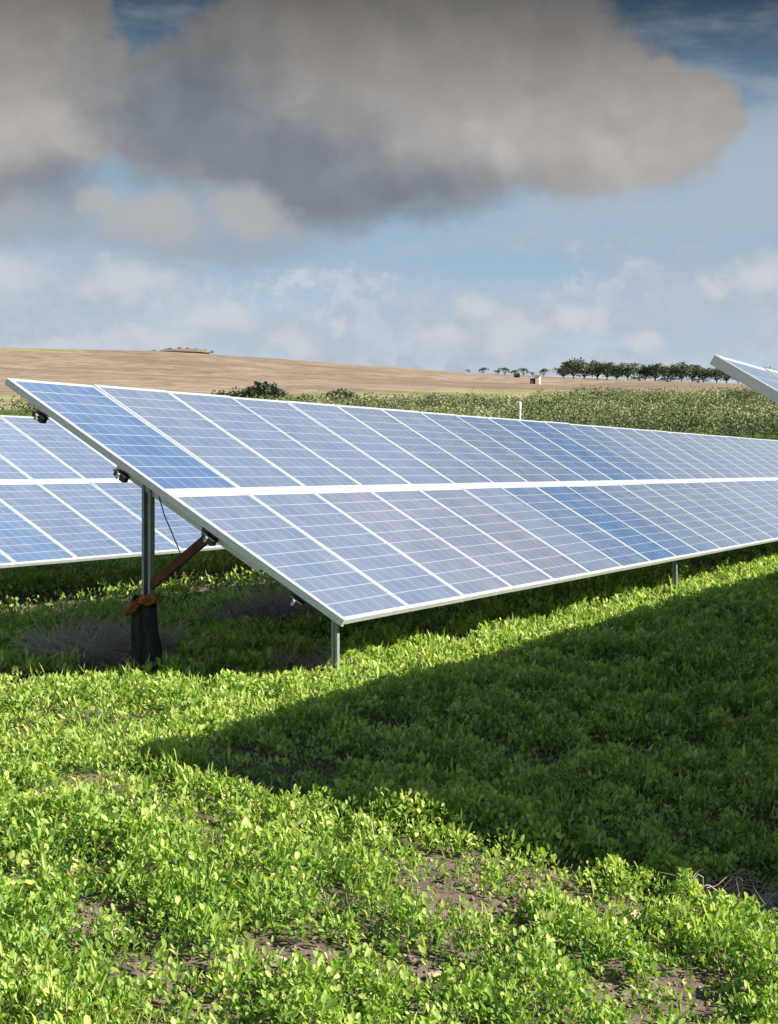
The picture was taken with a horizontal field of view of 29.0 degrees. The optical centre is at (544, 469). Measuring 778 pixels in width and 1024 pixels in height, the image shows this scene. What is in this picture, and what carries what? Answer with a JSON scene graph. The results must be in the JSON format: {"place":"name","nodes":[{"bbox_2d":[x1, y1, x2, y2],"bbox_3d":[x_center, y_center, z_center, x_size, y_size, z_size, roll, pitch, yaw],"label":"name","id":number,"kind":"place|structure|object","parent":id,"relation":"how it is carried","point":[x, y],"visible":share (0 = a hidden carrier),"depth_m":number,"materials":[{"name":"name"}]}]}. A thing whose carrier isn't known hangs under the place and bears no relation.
{"place":"outdoors","nodes":[
{"label":"outdoors","id":0,"kind":"place"},
{"bbox_2d":[0,541,777,837],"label":"meadow grass","id":1,"kind":"structure","parent":0,"point":[193,685],"depth_m":10.65,"materials":[{"name":"green plant"}]},
{"bbox_2d":[0,348,777,1023],"bbox_3d":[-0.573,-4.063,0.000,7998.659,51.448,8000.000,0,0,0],"label":"ground","id":2,"kind":"structure","parent":0,"point":[176,372],"depth_m":7.73,"materials":[{"name":"soil"}]},
{"bbox_2d":[72,569,98,591],"bbox_3d":[-6.064,1.474,19.680,0.356,0.328,0.121,0,0,-2],"label":"weed plant","id":3,"kind":"object","parent":2,"relation":"on","point":[85,577],"visible":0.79,"depth_m":19.69,"materials":[{"name":"green plant"}]},
{"bbox_2d":[0,603,222,676],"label":"dry brush","id":4,"kind":"object","parent":2,"relation":"on","point":[84,645],"visible":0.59,"depth_m":11.65,"materials":[{"name":"grey plant"}]},
{"bbox_2d":[0,415,224,567],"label":"solar array","id":5,"kind":"object","parent":2,"relation":"on","point":[66,496],"visible":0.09,"depth_m":18.72,"materials":[{"name":"blue glass"}]},
{"bbox_2d":[99,926,131,947],"bbox_3d":[-1.591,1.729,5.508,0.126,0.077,0.170,0,0,-17],"label":"stone","id":6,"kind":"object","parent":2,"relation":"on","point":[112,944],"visible":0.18,"depth_m":5.45,"materials":[{"name":"beige stone"}]},
{"bbox_2d":[114,557,141,581],"bbox_3d":[-5.843,1.425,21.052,0.414,0.447,0.355,0,0,-40],"label":"weed plant","id":7,"kind":"object","parent":2,"relation":"on","point":[131,572],"visible":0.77,"depth_m":21.03,"materials":[{"name":"green plant"}]},
{"bbox_2d":[123,592,163,674],"bbox_3d":[-2.944,1.313,11.131,0.374,0.801,0.294,0,0,0],"label":"post wrap","id":8,"kind":"object","parent":2,"relation":"on","point":[141,609],"visible":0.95,"depth_m":11.07,"materials":[{"name":"black plastic"}]},
{"bbox_2d":[149,347,213,353],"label":"earth mound","id":9,"kind":"object","parent":2,"relation":"on","point":[188,350],"visible":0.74,"depth_m":359.72,"materials":[{"name":"beige soil"}]},
{"bbox_2d":[170,570,193,585],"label":"weed plant","id":10,"kind":"object","parent":2,"relation":"on","point":[183,577],"visible":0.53,"depth_m":19.55,"materials":[{"name":"green plant"}]},
{"bbox_2d":[206,641,223,672],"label":"weed plant","id":11,"kind":"object","parent":2,"relation":"on","point":[219,658],"visible":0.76,"depth_m":11.20,"materials":[{"name":"green plant"}]},
{"bbox_2d":[211,389,231,395],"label":"dark bush","id":12,"kind":"object","parent":2,"relation":"on","point":[222,392],"visible":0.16,"depth_m":123.55,"materials":[{"name":"green plant"}]},
{"bbox_2d":[221,637,238,653],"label":"weed plant","id":13,"kind":"object","parent":2,"relation":"on","point":[228,648],"visible":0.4,"depth_m":11.67,"materials":[{"name":"green plant"}]},
{"bbox_2d":[225,386,254,397],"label":"dark bush","id":14,"kind":"object","parent":2,"relation":"on","point":[234,393],"visible":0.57,"depth_m":122.90,"materials":[{"name":"green plant"}]},
{"bbox_2d":[240,381,284,399],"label":"dark bush","id":15,"kind":"object","parent":2,"relation":"on","point":[258,388],"visible":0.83,"depth_m":123.16,"materials":[{"name":"green plant"}]},
{"bbox_2d":[247,617,294,650],"bbox_3d":[-2.286,1.428,12.485,0.426,0.393,0.144,0,0,-23],"label":"weed plant","id":16,"kind":"object","parent":2,"relation":"on","point":[260,632],"visible":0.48,"depth_m":12.47,"materials":[{"name":"green plant"}]},
{"bbox_2d":[262,956,286,966],"bbox_3d":[-0.997,1.808,5.482,0.097,0.045,0.075,0,0,16],"label":"stone","id":17,"kind":"object","parent":2,"relation":"on","point":[274,960],"visible":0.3,"depth_m":5.46,"materials":[{"name":"beige stone"}]},
{"bbox_2d":[264,387,288,399],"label":"dark bush","id":18,"kind":"object","parent":2,"relation":"on","point":[277,391],"visible":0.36,"depth_m":124.35,"materials":[{"name":"green plant"}]},
{"bbox_2d":[183,577,386,634],"bbox_3d":[-2.461,1.343,14.822,1.943,0.662,1.802,0,0,39],"label":"dry brush","id":19,"kind":"object","parent":2,"relation":"on","point":[269,608],"visible":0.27,"depth_m":14.62,"materials":[{"name":"plant"}]},
{"bbox_2d":[295,394,314,401],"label":"dark bush","id":20,"kind":"object","parent":2,"relation":"on","point":[304,397],"visible":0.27,"depth_m":122.09,"materials":[{"name":"green plant"}]},
{"bbox_2d":[241,630,374,676],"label":"grass","id":21,"kind":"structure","parent":2,"relation":"on","point":[315,661],"depth_m":11.47,"materials":[{"name":"grey plant"}]},
{"bbox_2d":[323,389,355,401],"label":"dark bush","id":22,"kind":"object","parent":2,"relation":"on","point":[343,393],"visible":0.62,"depth_m":126.67,"materials":[{"name":"green plant"}]},
{"bbox_2d":[334,388,359,401],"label":"dark bush","id":23,"kind":"object","parent":2,"relation":"on","point":[356,395],"visible":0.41,"depth_m":127.69,"materials":[{"name":"green plant"}]},
{"bbox_2d":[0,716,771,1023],"bbox_3d":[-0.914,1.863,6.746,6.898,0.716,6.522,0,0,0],"label":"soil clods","id":24,"kind":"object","parent":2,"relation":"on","point":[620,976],"visible":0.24,"depth_m":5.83,"materials":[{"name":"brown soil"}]},
{"bbox_2d":[0,736,777,1023],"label":"clover","id":25,"kind":"object","parent":2,"relation":"on","point":[464,797],"visible":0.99,"depth_m":6.07,"materials":[{"name":"green plant"}]},
{"bbox_2d":[0,383,777,438],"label":"scrub","id":26,"kind":"object","parent":2,"relation":"on","point":[704,411],"visible":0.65,"depth_m":106.67,"materials":[{"name":"green plant"}]},
{"bbox_2d":[5,378,777,685],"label":"solar array","id":27,"kind":"object","parent":2,"relation":"on","point":[340,515],"visible":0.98,"depth_m":14.07,"materials":[{"name":"blue glass"}]},
{"bbox_2d":[375,624,410,640],"bbox_3d":[-1.273,1.450,12.519,0.283,0.306,0.243,0,0,-20],"label":"weed plant","id":28,"kind":"object","parent":2,"relation":"on","point":[399,632],"visible":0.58,"depth_m":12.53,"materials":[{"name":"green plant"}]},
{"bbox_2d":[401,606,442,634],"bbox_3d":[-1.085,1.436,13.595,0.412,0.374,0.202,0,0,-27],"label":"weed plant","id":29,"kind":"object","parent":2,"relation":"on","point":[435,617],"visible":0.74,"depth_m":13.56,"materials":[{"name":"green plant"}]},
{"bbox_2d":[425,971,441,981],"bbox_3d":[-0.407,1.895,5.568,0.083,0.039,0.064,0,0,-29],"label":"stone","id":30,"kind":"object","parent":2,"relation":"on","point":[433,974],"visible":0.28,"depth_m":5.56,"materials":[{"name":"beige stone"}]},
{"bbox_2d":[432,608,459,633],"bbox_3d":[-0.989,1.456,14.299,0.286,0.308,0.246,0,0,32],"label":"weed plant","id":31,"kind":"object","parent":2,"relation":"on","point":[440,622],"visible":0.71,"depth_m":14.33,"materials":[{"name":"green plant"}]},
{"bbox_2d":[456,602,475,622],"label":"weed plant","id":32,"kind":"object","parent":2,"relation":"on","point":[463,617],"visible":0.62,"depth_m":14.71,"materials":[{"name":"green plant"}]},
{"bbox_2d":[470,886,482,894],"bbox_3d":[-0.303,1.861,6.586,0.063,0.038,0.085,0,0,3],"label":"stone","id":33,"kind":"object","parent":2,"relation":"on","point":[474,890],"visible":0.93,"depth_m":6.56,"materials":[{"name":"beige stone"}]},
{"bbox_2d":[492,597,500,621],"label":"weed plant","id":34,"kind":"object","parent":2,"relation":"on","point":[498,612],"visible":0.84,"depth_m":14.99,"materials":[{"name":"green plant"}]},
{"bbox_2d":[498,367,509,374],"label":"hill bush","id":35,"kind":"object","parent":2,"relation":"on","point":[503,369],"visible":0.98,"depth_m":365.59,"materials":[{"name":"green plant"}]},
{"bbox_2d":[514,373,519,377],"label":"water tank","id":36,"kind":"object","parent":2,"relation":"on","point":[516,375],"visible":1,"depth_m":299.60,"materials":[{"name":"metal"}]},
{"bbox_2d":[518,401,520,419],"bbox_3d":[-1.003,-1.092,59.992,0.132,3.332,0.126,0,0,0],"label":"marker pole","id":37,"kind":"object","parent":2,"relation":"on","point":[519,409],"visible":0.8,"depth_m":59.95,"materials":[{"name":"white paint"}]},
{"bbox_2d":[518,368,529,375],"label":"hill bush","id":38,"kind":"object","parent":2,"relation":"on","point":[523,369],"visible":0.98,"depth_m":365.91,"materials":[{"name":"green plant"}]},
{"bbox_2d":[526,589,542,606],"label":"weed plant","id":39,"kind":"object","parent":2,"relation":"on","point":[536,596],"visible":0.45,"depth_m":16.46,"materials":[{"name":"green plant"}]},
{"bbox_2d":[530,375,540,383],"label":"field hut","id":40,"kind":"object","parent":2,"relation":"on","point":[536,379],"visible":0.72,"depth_m":267.39,"materials":[{"name":"white paint"}]},
{"bbox_2d":[539,368,550,376],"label":"hill bush","id":41,"kind":"object","parent":2,"relation":"on","point":[544,371],"visible":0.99,"depth_m":365.73,"materials":[{"name":"green plant"}]},
{"bbox_2d":[551,367,569,377],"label":"hill tree","id":42,"kind":"object","parent":2,"relation":"on","point":[562,373],"visible":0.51,"depth_m":336.76,"materials":[{"name":"green plant"}]},
{"bbox_2d":[551,587,578,605],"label":"weed plant","id":43,"kind":"object","parent":2,"relation":"on","point":[568,596],"visible":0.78,"depth_m":16.76,"materials":[{"name":"green plant"}]},
{"bbox_2d":[556,582,585,601],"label":"weed plant","id":44,"kind":"object","parent":2,"relation":"on","point":[572,593],"visible":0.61,"depth_m":17.00,"materials":[{"name":"green plant"}]},
{"bbox_2d":[559,357,588,378],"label":"hill tree","id":45,"kind":"object","parent":2,"relation":"on","point":[577,366],"visible":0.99,"depth_m":329.06,"materials":[{"name":"green plant"}]},
{"bbox_2d":[574,363,597,378],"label":"hill tree","id":46,"kind":"object","parent":2,"relation":"on","point":[588,372],"visible":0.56,"depth_m":337.90,"materials":[{"name":"green plant"}]},
{"bbox_2d":[576,582,601,605],"bbox_3d":[0.538,1.455,17.185,0.352,0.324,0.119,0,0,2],"label":"weed plant","id":47,"kind":"object","parent":2,"relation":"on","point":[585,592],"visible":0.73,"depth_m":17.19,"materials":[{"name":"green plant"}]},
{"bbox_2d":[589,360,607,378],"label":"hill tree","id":48,"kind":"object","parent":2,"relation":"on","point":[591,363],"visible":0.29,"depth_m":340.12,"materials":[{"name":"green plant"}]},
{"bbox_2d":[591,362,618,379],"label":"hill tree","id":49,"kind":"object","parent":2,"relation":"on","point":[603,370],"visible":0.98,"depth_m":332.40,"materials":[{"name":"green plant"}]},
{"bbox_2d":[600,576,623,592],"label":"weed plant","id":50,"kind":"object","parent":2,"relation":"on","point":[607,584],"visible":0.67,"depth_m":18.02,"materials":[{"name":"green plant"}]},
{"bbox_2d":[612,371,624,379],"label":"hill tree","id":51,"kind":"object","parent":2,"relation":"on","point":[616,376],"visible":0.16,"depth_m":338.63,"materials":[{"name":"green plant"}]},
{"bbox_2d":[616,362,638,379],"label":"hill tree","id":52,"kind":"object","parent":2,"relation":"on","point":[624,369],"visible":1,"depth_m":330.41,"materials":[{"name":"green plant"}]},
{"bbox_2d":[616,910,640,925],"bbox_3d":[0.370,1.956,6.502,0.161,0.066,0.109,0,0,-31],"label":"stone","id":53,"kind":"object","parent":2,"relation":"on","point":[632,918],"visible":0.2,"depth_m":6.46,"materials":[{"name":"beige stone"}]},
{"bbox_2d":[630,377,651,380],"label":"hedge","id":54,"kind":"object","parent":2,"relation":"on","point":[636,378],"visible":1,"depth_m":321.15,"materials":[{"name":"green plant"}]},
{"bbox_2d":[633,365,654,379],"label":"hill tree","id":55,"kind":"object","parent":2,"relation":"on","point":[641,373],"visible":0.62,"depth_m":335.14,"materials":[{"name":"green plant"}]},
{"bbox_2d":[636,568,665,585],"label":"weed plant","id":56,"kind":"object","parent":2,"relation":"on","point":[641,574],"visible":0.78,"depth_m":19.36,"materials":[{"name":"green plant"}]},
{"bbox_2d":[638,363,670,380],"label":"hill tree","id":57,"kind":"object","parent":2,"relation":"on","point":[657,373],"visible":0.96,"depth_m":332.08,"materials":[{"name":"green plant"}]},
{"bbox_2d":[658,378,679,381],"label":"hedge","id":58,"kind":"object","parent":2,"relation":"on","point":[665,379],"visible":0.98,"depth_m":316.73,"materials":[{"name":"green plant"}]},
{"bbox_2d":[662,370,678,377],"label":"hill tree","id":59,"kind":"object","parent":2,"relation":"on","point":[668,375],"visible":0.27,"depth_m":342.00,"materials":[{"name":"green plant"}]},
{"bbox_2d":[656,566,687,595],"bbox_3d":[1.609,1.425,18.788,0.404,0.436,0.347,0,0,-2],"label":"weed plant","id":60,"kind":"object","parent":2,"relation":"on","point":[662,576],"visible":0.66,"depth_m":18.76,"materials":[{"name":"green plant"}]},
{"bbox_2d":[665,361,694,381],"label":"hill tree","id":61,"kind":"object","parent":2,"relation":"on","point":[683,370],"visible":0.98,"depth_m":327.90,"materials":[{"name":"green plant"}]},
{"bbox_2d":[685,364,702,381],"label":"hill tree","id":62,"kind":"object","parent":2,"relation":"on","point":[698,366],"visible":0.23,"depth_m":336.51,"materials":[{"name":"green plant"}]},
{"bbox_2d":[683,378,709,382],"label":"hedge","id":63,"kind":"object","parent":2,"relation":"on","point":[698,380],"visible":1,"depth_m":316.17,"materials":[{"name":"green plant"}]},
{"bbox_2d":[690,367,715,380],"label":"hill tree","id":64,"kind":"object","parent":2,"relation":"on","point":[699,372],"visible":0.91,"depth_m":330.25,"materials":[{"name":"green plant"}]},
{"bbox_2d":[704,367,727,382],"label":"hill tree","id":65,"kind":"object","parent":2,"relation":"on","point":[716,373],"visible":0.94,"depth_m":327.29,"materials":[{"name":"green plant"}]},
{"bbox_2d":[656,861,777,925],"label":"dry brush","id":66,"kind":"object","parent":2,"relation":"on","point":[764,897],"visible":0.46,"depth_m":6.90,"materials":[{"name":"grey plant"}]},
{"bbox_2d":[714,367,734,382],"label":"hill tree","id":67,"kind":"object","parent":2,"relation":"on","point":[727,378],"visible":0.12,"depth_m":333.86,"materials":[{"name":"green plant"}]},
{"bbox_2d":[710,354,777,410],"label":"solar array","id":68,"kind":"object","parent":2,"relation":"on","point":[763,381],"visible":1,"depth_m":7.32,"materials":[{"name":"blue glass"}]},
{"bbox_2d":[0,0,777,382],"label":"sky","id":69,"kind":"structure","parent":0,"point":[440,185],"materials":[{"name":"blue"}]}
]}

